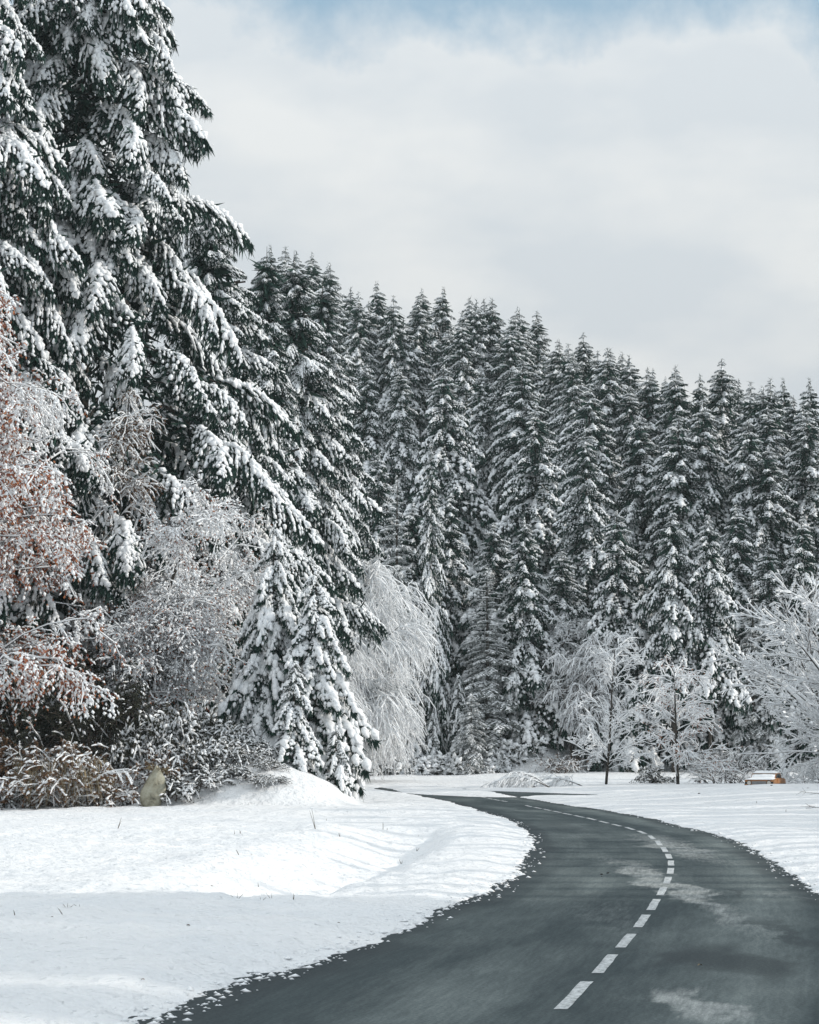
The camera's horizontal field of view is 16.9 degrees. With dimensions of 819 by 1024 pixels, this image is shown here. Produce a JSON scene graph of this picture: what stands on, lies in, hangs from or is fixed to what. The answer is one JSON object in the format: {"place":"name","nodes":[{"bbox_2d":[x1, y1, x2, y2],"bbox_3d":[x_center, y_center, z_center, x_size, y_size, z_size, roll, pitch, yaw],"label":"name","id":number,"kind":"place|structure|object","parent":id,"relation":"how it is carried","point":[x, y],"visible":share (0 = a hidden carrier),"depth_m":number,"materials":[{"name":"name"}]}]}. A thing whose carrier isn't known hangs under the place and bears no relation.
{"place":"outdoors","nodes":[
{"label":"outdoors","id":0,"kind":"place"},
{"bbox_2d":[0,491,818,1023],"bbox_3d":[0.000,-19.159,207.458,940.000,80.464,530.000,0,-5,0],"label":"ground","id":1,"kind":"structure","parent":0,"point":[104,921],"depth_m":59.10,"materials":[{"name":"white snow"}]},
{"bbox_2d":[0,670,93,758],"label":"undergrowth bush","id":2,"kind":"object","parent":1,"relation":"on","point":[20,733],"visible":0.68,"depth_m":120.30,"materials":[{"name":"brown plant"}]},
{"bbox_2d":[0,0,129,745],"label":"fir tree","id":3,"kind":"object","parent":1,"relation":"on","point":[28,178],"visible":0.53,"depth_m":130.75,"materials":[{"name":"white plant"}]},
{"bbox_2d":[0,283,134,751],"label":"beech tree","id":4,"kind":"object","parent":1,"relation":"on","point":[13,482],"visible":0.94,"depth_m":120.05,"materials":[{"name":"white plant"}]},
{"bbox_2d":[1,616,134,747],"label":"undergrowth bush","id":5,"kind":"object","parent":1,"relation":"on","point":[68,694],"visible":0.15,"depth_m":122.57,"materials":[{"name":"brown plant"}]},
{"bbox_2d":[0,733,148,809],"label":"bramble bush","id":6,"kind":"object","parent":1,"relation":"on","point":[73,778],"visible":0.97,"depth_m":116.35,"materials":[{"name":"brown plant"}]},
{"bbox_2d":[0,608,166,744],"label":"undergrowth bush","id":7,"kind":"object","parent":1,"relation":"on","point":[96,667],"visible":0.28,"depth_m":124.40,"materials":[{"name":"brown plant"}]},
{"bbox_2d":[3,645,173,754],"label":"undergrowth bush","id":8,"kind":"object","parent":1,"relation":"on","point":[57,706],"visible":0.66,"depth_m":121.02,"materials":[{"name":"brown plant"}]},
{"bbox_2d":[61,719,152,784],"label":"undergrowth bush","id":9,"kind":"object","parent":1,"relation":"on","point":[100,749],"visible":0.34,"depth_m":119.86,"materials":[{"name":"brown plant"}]},
{"bbox_2d":[76,776,140,806],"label":"scrub bush","id":10,"kind":"object","parent":1,"relation":"on","point":[128,794],"visible":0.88,"depth_m":117.14,"materials":[{"name":"white plant"}]},
{"bbox_2d":[54,662,176,750],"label":"undergrowth bush","id":11,"kind":"object","parent":1,"relation":"on","point":[128,712],"visible":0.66,"depth_m":121.45,"materials":[{"name":"brown plant"}]},
{"bbox_2d":[78,386,167,607],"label":"beech tree","id":12,"kind":"object","parent":1,"relation":"on","point":[136,437],"visible":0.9,"depth_m":130.85,"materials":[{"name":"grey plant"}]},
{"bbox_2d":[98,710,179,776],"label":"scrub bush","id":13,"kind":"object","parent":1,"relation":"on","point":[136,750],"visible":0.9,"depth_m":120.14,"materials":[{"name":"white plant"}]},
{"bbox_2d":[140,760,169,806],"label":"rock","id":14,"kind":"object","parent":1,"relation":"on","point":[153,788],"visible":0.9,"depth_m":117.21,"materials":[{"name":"grey stone"}]},
{"bbox_2d":[2,0,326,730],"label":"fir tree","id":15,"kind":"object","parent":1,"relation":"on","point":[133,263],"visible":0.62,"depth_m":137.19,"materials":[{"name":"white plant"}]},
{"bbox_2d":[135,747,197,786],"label":"scrub bush","id":16,"kind":"object","parent":1,"relation":"on","point":[145,776],"visible":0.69,"depth_m":118.65,"materials":[{"name":"white plant"}]},
{"bbox_2d":[134,701,206,757],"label":"scrub bush","id":17,"kind":"object","parent":1,"relation":"on","point":[186,740],"visible":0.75,"depth_m":120.83,"materials":[{"name":"white plant"}]},
{"bbox_2d":[137,767,204,805],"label":"scrub bush","id":18,"kind":"object","parent":1,"relation":"on","point":[181,792],"visible":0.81,"depth_m":117.35,"materials":[{"name":"white plant"}]},
{"bbox_2d":[64,470,296,735],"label":"beech tree","id":19,"kind":"object","parent":1,"relation":"on","point":[168,625],"visible":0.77,"depth_m":125.38,"materials":[{"name":"white plant"}]},
{"bbox_2d":[154,734,225,774],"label":"scrub bush","id":20,"kind":"object","parent":1,"relation":"on","point":[189,753],"visible":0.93,"depth_m":119.11,"materials":[{"name":"white plant"}]},
{"bbox_2d":[134,352,252,724],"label":"fir tree","id":21,"kind":"object","parent":1,"relation":"on","point":[228,437],"visible":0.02,"depth_m":145.79,"materials":[{"name":"green plant"}]},
{"bbox_2d":[165,700,241,749],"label":"scrub bush","id":22,"kind":"object","parent":1,"relation":"on","point":[210,718],"visible":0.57,"depth_m":121.78,"materials":[{"name":"white plant"}]},
{"bbox_2d":[193,731,251,770],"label":"scrub bush","id":23,"kind":"object","parent":1,"relation":"on","point":[223,742],"visible":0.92,"depth_m":119.53,"materials":[{"name":"white plant"}]},
{"bbox_2d":[198,716,257,747],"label":"scrub bush","id":24,"kind":"object","parent":1,"relation":"on","point":[215,730],"visible":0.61,"depth_m":121.61,"materials":[{"name":"white plant"}]},
{"bbox_2d":[144,200,341,626],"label":"fir tree","id":25,"kind":"object","parent":1,"relation":"on","point":[230,299],"visible":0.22,"depth_m":156.39,"materials":[{"name":"white plant"}]},
{"bbox_2d":[226,604,274,748],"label":"spruce tree","id":26,"kind":"object","parent":1,"relation":"on","point":[263,717],"visible":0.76,"depth_m":124.50,"materials":[{"name":"white plant"}]},
{"bbox_2d":[217,519,308,747],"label":"spruce tree","id":27,"kind":"object","parent":1,"relation":"on","point":[274,600],"visible":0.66,"depth_m":125.13,"materials":[{"name":"white plant"}]},
{"bbox_2d":[244,259,326,659],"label":"fir tree","id":28,"kind":"object","parent":1,"relation":"on","point":[265,281],"visible":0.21,"depth_m":177.00,"materials":[{"name":"white plant"}]},
{"bbox_2d":[270,659,324,778],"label":"spruce tree","id":29,"kind":"object","parent":1,"relation":"on","point":[291,714],"visible":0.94,"depth_m":121.17,"materials":[{"name":"white plant"}]},
{"bbox_2d":[276,567,382,799],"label":"spruce tree","id":30,"kind":"object","parent":1,"relation":"on","point":[314,649],"visible":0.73,"depth_m":123.62,"materials":[{"name":"white plant"}]},
{"bbox_2d":[272,264,388,659],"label":"fir tree","id":31,"kind":"object","parent":1,"relation":"on","point":[324,461],"visible":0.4,"depth_m":185.70,"materials":[{"name":"white plant"}]},
{"bbox_2d":[321,725,354,799],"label":"spruce tree","id":32,"kind":"object","parent":1,"relation":"on","point":[341,781],"visible":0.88,"depth_m":121.75,"materials":[{"name":"white plant"}]},
{"bbox_2d":[306,280,386,602],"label":"fir tree","id":33,"kind":"object","parent":1,"relation":"on","point":[360,503],"visible":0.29,"depth_m":204.75,"materials":[{"name":"white plant"}]},
{"bbox_2d":[341,292,380,418],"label":"spruce tree","id":34,"kind":"object","parent":1,"relation":"on","point":[360,355],"visible":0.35,"depth_m":303.18,"materials":[{"name":"green plant"}]},
{"bbox_2d":[337,597,388,746],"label":"birch tree","id":35,"kind":"object","parent":1,"relation":"on","point":[353,658],"visible":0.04,"depth_m":190.93,"materials":[{"name":"white plant"}]},
{"bbox_2d":[350,360,402,531],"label":"spruce tree","id":36,"kind":"object","parent":1,"relation":"on","point":[371,424],"visible":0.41,"depth_m":291.14,"materials":[{"name":"green plant"}]},
{"bbox_2d":[365,451,407,589],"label":"spruce tree","id":37,"kind":"object","parent":1,"relation":"on","point":[378,496],"visible":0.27,"depth_m":242.46,"materials":[{"name":"green plant"}]},
{"bbox_2d":[338,553,445,780],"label":"willow tree","id":38,"kind":"object","parent":1,"relation":"on","point":[395,710],"visible":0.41,"depth_m":203.93,"materials":[{"name":"white plant"}]},
{"bbox_2d":[366,473,427,740],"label":"larch tree","id":39,"kind":"object","parent":1,"relation":"on","point":[397,558],"visible":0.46,"depth_m":228.75,"materials":[{"name":"grey plant"}]},
{"bbox_2d":[371,295,425,471],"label":"spruce tree","id":40,"kind":"object","parent":1,"relation":"on","point":[389,368],"visible":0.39,"depth_m":303.52,"materials":[{"name":"green plant"}]},
{"bbox_2d":[374,365,424,554],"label":"spruce tree","id":41,"kind":"object","parent":1,"relation":"on","point":[403,453],"visible":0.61,"depth_m":289.85,"materials":[{"name":"green plant"}]},
{"bbox_2d":[376,318,432,470],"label":"spruce tree","id":42,"kind":"object","parent":1,"relation":"on","point":[422,376],"visible":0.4,"depth_m":304.14,"materials":[{"name":"green plant"}]},
{"bbox_2d":[375,499,461,724],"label":"spruce tree","id":43,"kind":"object","parent":1,"relation":"on","point":[412,531],"visible":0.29,"depth_m":236.91,"materials":[{"name":"green plant"}]},
{"bbox_2d":[407,296,440,422],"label":"spruce tree","id":44,"kind":"object","parent":1,"relation":"on","point":[421,333],"visible":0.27,"depth_m":312.93,"materials":[{"name":"green plant"}]},
{"bbox_2d":[408,437,455,754],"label":"spruce tree","id":45,"kind":"object","parent":1,"relation":"on","point":[434,691],"visible":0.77,"depth_m":228.63,"materials":[{"name":"green plant"}]},
{"bbox_2d":[424,287,458,380],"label":"spruce tree","id":46,"kind":"object","parent":1,"relation":"on","point":[441,322],"visible":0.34,"depth_m":322.91,"materials":[{"name":"green plant"}]},
{"bbox_2d":[399,359,498,587],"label":"spruce tree","id":47,"kind":"object","parent":1,"relation":"on","point":[456,472],"visible":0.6,"depth_m":271.32,"materials":[{"name":"white plant"}]},
{"bbox_2d":[435,488,476,701],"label":"spruce tree","id":48,"kind":"object","parent":1,"relation":"on","point":[459,587],"visible":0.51,"depth_m":237.49,"materials":[{"name":"green plant"}]},
{"bbox_2d":[431,312,484,457],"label":"spruce tree","id":49,"kind":"object","parent":1,"relation":"on","point":[465,376],"visible":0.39,"depth_m":297.28,"materials":[{"name":"green plant"}]},
{"bbox_2d":[446,672,469,761],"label":"spruce tree","id":50,"kind":"object","parent":1,"relation":"on","point":[456,710],"visible":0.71,"depth_m":227.17,"materials":[{"name":"green plant"}]},
{"bbox_2d":[451,693,492,774],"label":"spruce tree","id":51,"kind":"object","parent":1,"relation":"on","point":[474,756],"visible":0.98,"depth_m":223.97,"materials":[{"name":"green plant"}]},
{"bbox_2d":[460,299,496,408],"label":"spruce tree","id":52,"kind":"object","parent":1,"relation":"on","point":[476,329],"visible":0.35,"depth_m":303.22,"materials":[{"name":"green plant"}]},
{"bbox_2d":[460,370,506,529],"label":"spruce tree","id":53,"kind":"object","parent":1,"relation":"on","point":[479,418],"visible":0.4,"depth_m":287.40,"materials":[{"name":"green plant"}]},
{"bbox_2d":[440,567,534,761],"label":"larch tree","id":54,"kind":"object","parent":1,"relation":"on","point":[490,672],"visible":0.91,"depth_m":227.64,"materials":[{"name":"grey plant"}]},
{"bbox_2d":[469,297,508,434],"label":"spruce tree","id":55,"kind":"object","parent":1,"relation":"on","point":[494,331],"visible":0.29,"depth_m":304.84,"materials":[{"name":"green plant"}]},
{"bbox_2d":[448,518,543,745],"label":"spruce tree","id":56,"kind":"object","parent":1,"relation":"on","point":[494,561],"visible":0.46,"depth_m":233.64,"materials":[{"name":"green plant"}]},
{"bbox_2d":[477,319,534,528],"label":"spruce tree","id":57,"kind":"object","parent":1,"relation":"on","point":[511,354],"visible":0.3,"depth_m":288.46,"materials":[{"name":"green plant"}]},
{"bbox_2d":[481,737,534,766],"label":"snowy shrub","id":58,"kind":"object","parent":1,"relation":"on","point":[503,752],"visible":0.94,"depth_m":225.91,"materials":[{"name":"white plant"}]},
{"bbox_2d":[480,771,548,787],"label":"shrub","id":59,"kind":"object","parent":1,"relation":"on","point":[511,776],"visible":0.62,"depth_m":184.67,"materials":[{"name":"white plant"}]},
{"bbox_2d":[482,358,555,547],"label":"spruce tree","id":60,"kind":"object","parent":1,"relation":"on","point":[515,414],"visible":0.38,"depth_m":281.72,"materials":[{"name":"green plant"}]},
{"bbox_2d":[480,513,568,756],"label":"spruce tree","id":61,"kind":"object","parent":1,"relation":"on","point":[525,613],"visible":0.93,"depth_m":229.84,"materials":[{"name":"white plant"}]},
{"bbox_2d":[484,400,571,609],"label":"spruce tree","id":62,"kind":"object","parent":1,"relation":"on","point":[525,497],"visible":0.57,"depth_m":251.09,"materials":[{"name":"green plant"}]},
{"bbox_2d":[527,311,551,402],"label":"spruce tree","id":63,"kind":"object","parent":1,"relation":"on","point":[541,354],"visible":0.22,"depth_m":314.81,"materials":[{"name":"green plant"}]},
{"bbox_2d":[533,339,567,439],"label":"spruce tree","id":64,"kind":"object","parent":1,"relation":"on","point":[550,381],"visible":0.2,"depth_m":299.73,"materials":[{"name":"green plant"}]},
{"bbox_2d":[525,613,590,736],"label":"bare tree","id":65,"kind":"object","parent":1,"relation":"on","point":[558,631],"visible":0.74,"depth_m":230.51,"materials":[{"name":"grey plant"}]},
{"bbox_2d":[530,546,592,747],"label":"spruce tree","id":66,"kind":"object","parent":1,"relation":"on","point":[564,600],"visible":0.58,"depth_m":234.18,"materials":[{"name":"green plant"}]},
{"bbox_2d":[543,344,585,461],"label":"spruce tree","id":67,"kind":"object","parent":1,"relation":"on","point":[552,409],"visible":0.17,"depth_m":290.70,"materials":[{"name":"green plant"}]},
{"bbox_2d":[547,352,587,490],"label":"spruce tree","id":68,"kind":"object","parent":1,"relation":"on","point":[573,387],"visible":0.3,"depth_m":273.53,"materials":[{"name":"green plant"}]},
{"bbox_2d":[542,423,614,644],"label":"spruce tree","id":69,"kind":"object","parent":1,"relation":"on","point":[581,546],"visible":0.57,"depth_m":240.89,"materials":[{"name":"white plant"}]},
{"bbox_2d":[531,619,643,770],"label":"weeping tree","id":70,"kind":"object","parent":1,"relation":"on","point":[575,687],"visible":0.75,"depth_m":227.65,"materials":[{"name":"white plant"}]},
{"bbox_2d":[549,381,636,575],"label":"spruce tree","id":71,"kind":"object","parent":1,"relation":"on","point":[590,409],"visible":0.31,"depth_m":262.09,"materials":[{"name":"green plant"}]},
{"bbox_2d":[577,415,626,528],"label":"spruce tree","id":72,"kind":"object","parent":1,"relation":"on","point":[606,490],"visible":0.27,"depth_m":261.84,"materials":[{"name":"green plant"}]},
{"bbox_2d":[588,348,627,468],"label":"spruce tree","id":73,"kind":"object","parent":1,"relation":"on","point":[605,395],"visible":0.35,"depth_m":279.87,"materials":[{"name":"green plant"}]},
{"bbox_2d":[562,623,665,783],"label":"bare tree","id":74,"kind":"object","parent":1,"relation":"on","point":[620,718],"visible":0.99,"depth_m":189.22,"materials":[{"name":"white plant"}]},
{"bbox_2d":[566,505,668,772],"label":"spruce tree","id":75,"kind":"object","parent":1,"relation":"on","point":[615,592],"visible":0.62,"depth_m":230.23,"materials":[{"name":"green plant"}]},
{"bbox_2d":[608,384,656,542],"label":"spruce tree","id":76,"kind":"object","parent":1,"relation":"on","point":[630,411],"visible":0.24,"depth_m":277.09,"materials":[{"name":"green plant"}]},
{"bbox_2d":[608,408,661,592],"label":"spruce tree","id":77,"kind":"object","parent":1,"relation":"on","point":[633,506],"visible":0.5,"depth_m":258.31,"materials":[{"name":"green plant"}]},
{"bbox_2d":[626,368,665,488],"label":"spruce tree","id":78,"kind":"object","parent":1,"relation":"on","point":[649,400],"visible":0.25,"depth_m":278.97,"materials":[{"name":"green plant"}]},
{"bbox_2d":[606,559,695,771],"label":"spruce tree","id":79,"kind":"object","parent":1,"relation":"on","point":[644,575],"visible":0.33,"depth_m":229.57,"materials":[{"name":"green plant"}]},
{"bbox_2d":[627,504,714,771],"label":"spruce tree","id":80,"kind":"object","parent":1,"relation":"on","point":[670,582],"visible":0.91,"depth_m":226.44,"materials":[{"name":"green plant"}]},
{"bbox_2d":[644,364,697,541],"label":"spruce tree","id":81,"kind":"object","parent":1,"relation":"on","point":[673,395],"visible":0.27,"depth_m":270.61,"materials":[{"name":"green plant"}]},
{"bbox_2d":[638,433,715,609],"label":"spruce tree","id":82,"kind":"object","parent":1,"relation":"on","point":[666,497],"visible":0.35,"depth_m":255.22,"materials":[{"name":"green plant"}]},
{"bbox_2d":[640,414,727,696],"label":"spruce tree","id":83,"kind":"object","parent":1,"relation":"on","point":[680,502],"visible":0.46,"depth_m":255.24,"materials":[{"name":"green plant"}]},
{"bbox_2d":[627,651,743,783],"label":"beech tree","id":84,"kind":"object","parent":1,"relation":"on","point":[701,711],"visible":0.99,"depth_m":189.06,"materials":[{"name":"snow"},{"name":"bare twig"},{"name":"bark"}]},
{"bbox_2d":[652,398,737,563],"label":"spruce tree","id":85,"kind":"object","parent":1,"relation":"on","point":[706,446],"visible":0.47,"depth_m":256.32,"materials":[{"name":"green plant"}]},
{"bbox_2d":[670,510,751,759],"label":"spruce tree","id":86,"kind":"object","parent":1,"relation":"on","point":[708,572],"visible":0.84,"depth_m":226.47,"materials":[{"name":"white plant"}]},
{"bbox_2d":[658,735,784,783],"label":"thicket shrub","id":87,"kind":"object","parent":1,"relation":"on","point":[726,775],"visible":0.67,"depth_m":194.82,"materials":[{"name":"white plant"}]},
{"bbox_2d":[704,359,742,481],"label":"spruce tree","id":88,"kind":"object","parent":1,"relation":"on","point":[719,402],"visible":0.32,"depth_m":279.85,"materials":[{"name":"green plant"}]},
{"bbox_2d":[678,501,796,764],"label":"spruce tree","id":89,"kind":"object","parent":1,"relation":"on","point":[740,572],"visible":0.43,"depth_m":234.01,"materials":[{"name":"green plant"}]},
{"bbox_2d":[723,381,759,480],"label":"spruce tree","id":90,"kind":"object","parent":1,"relation":"on","point":[746,411],"visible":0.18,"depth_m":266.99,"materials":[{"name":"green plant"}]},
{"bbox_2d":[719,414,790,611],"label":"spruce tree","id":91,"kind":"object","parent":1,"relation":"on","point":[742,485],"visible":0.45,"depth_m":254.11,"materials":[{"name":"green plant"}]},
{"bbox_2d":[728,578,787,768],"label":"spruce tree","id":92,"kind":"object","parent":1,"relation":"on","point":[758,730],"visible":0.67,"depth_m":229.78,"materials":[{"name":"grey plant"}]},
{"bbox_2d":[701,569,818,781],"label":"snowy tree","id":93,"kind":"object","parent":1,"relation":"on","point":[809,707],"visible":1,"depth_m":171.59,"materials":[{"name":"white snow"}]},
{"bbox_2d":[719,540,808,770],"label":"spruce tree","id":94,"kind":"object","parent":1,"relation":"on","point":[768,561],"visible":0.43,"depth_m":232.16,"materials":[{"name":"green plant"}]},
{"bbox_2d":[749,404,794,543],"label":"spruce tree","id":95,"kind":"object","parent":1,"relation":"on","point":[764,428],"visible":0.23,"depth_m":260.45,"materials":[{"name":"green plant"}]},
{"bbox_2d":[752,378,791,475],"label":"spruce tree","id":96,"kind":"object","parent":1,"relation":"on","point":[777,414],"visible":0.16,"depth_m":265.26,"materials":[{"name":"green plant"}]},
{"bbox_2d":[745,621,808,771],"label":"spruce tree","id":97,"kind":"object","parent":1,"relation":"on","point":[758,708],"visible":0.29,"depth_m":229.63,"materials":[{"name":"green plant"}]},
{"bbox_2d":[746,440,809,599],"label":"spruce tree","id":98,"kind":"object","parent":1,"relation":"on","point":[771,508],"visible":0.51,"depth_m":252.52,"materials":[{"name":"green plant"}]},
{"bbox_2d":[745,514,818,763],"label":"spruce tree","id":99,"kind":"object","parent":1,"relation":"on","point":[800,564],"visible":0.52,"depth_m":232.66,"materials":[{"name":"green plant"}]},
{"bbox_2d":[777,407,818,580],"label":"spruce tree","id":100,"kind":"object","parent":1,"relation":"on","point":[805,455],"visible":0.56,"depth_m":257.69,"materials":[{"name":"green plant"}]},
{"bbox_2d":[9,0,818,448],"label":"sky","id":101,"kind":"structure","parent":0,"point":[640,178],"materials":[{"name":"white"}]},
{"bbox_2d":[128,787,818,1023],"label":"road","id":102,"kind":"structure","parent":0,"point":[642,929],"depth_m":34.47,"materials":[{"name":"grey asphalt"}]},
{"bbox_2d":[94,809,818,1023],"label":"snow crumbs","id":103,"kind":"object","parent":102,"relation":"on","point":[189,988],"visible":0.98,"depth_m":33.98,"materials":[{"name":"snow"}]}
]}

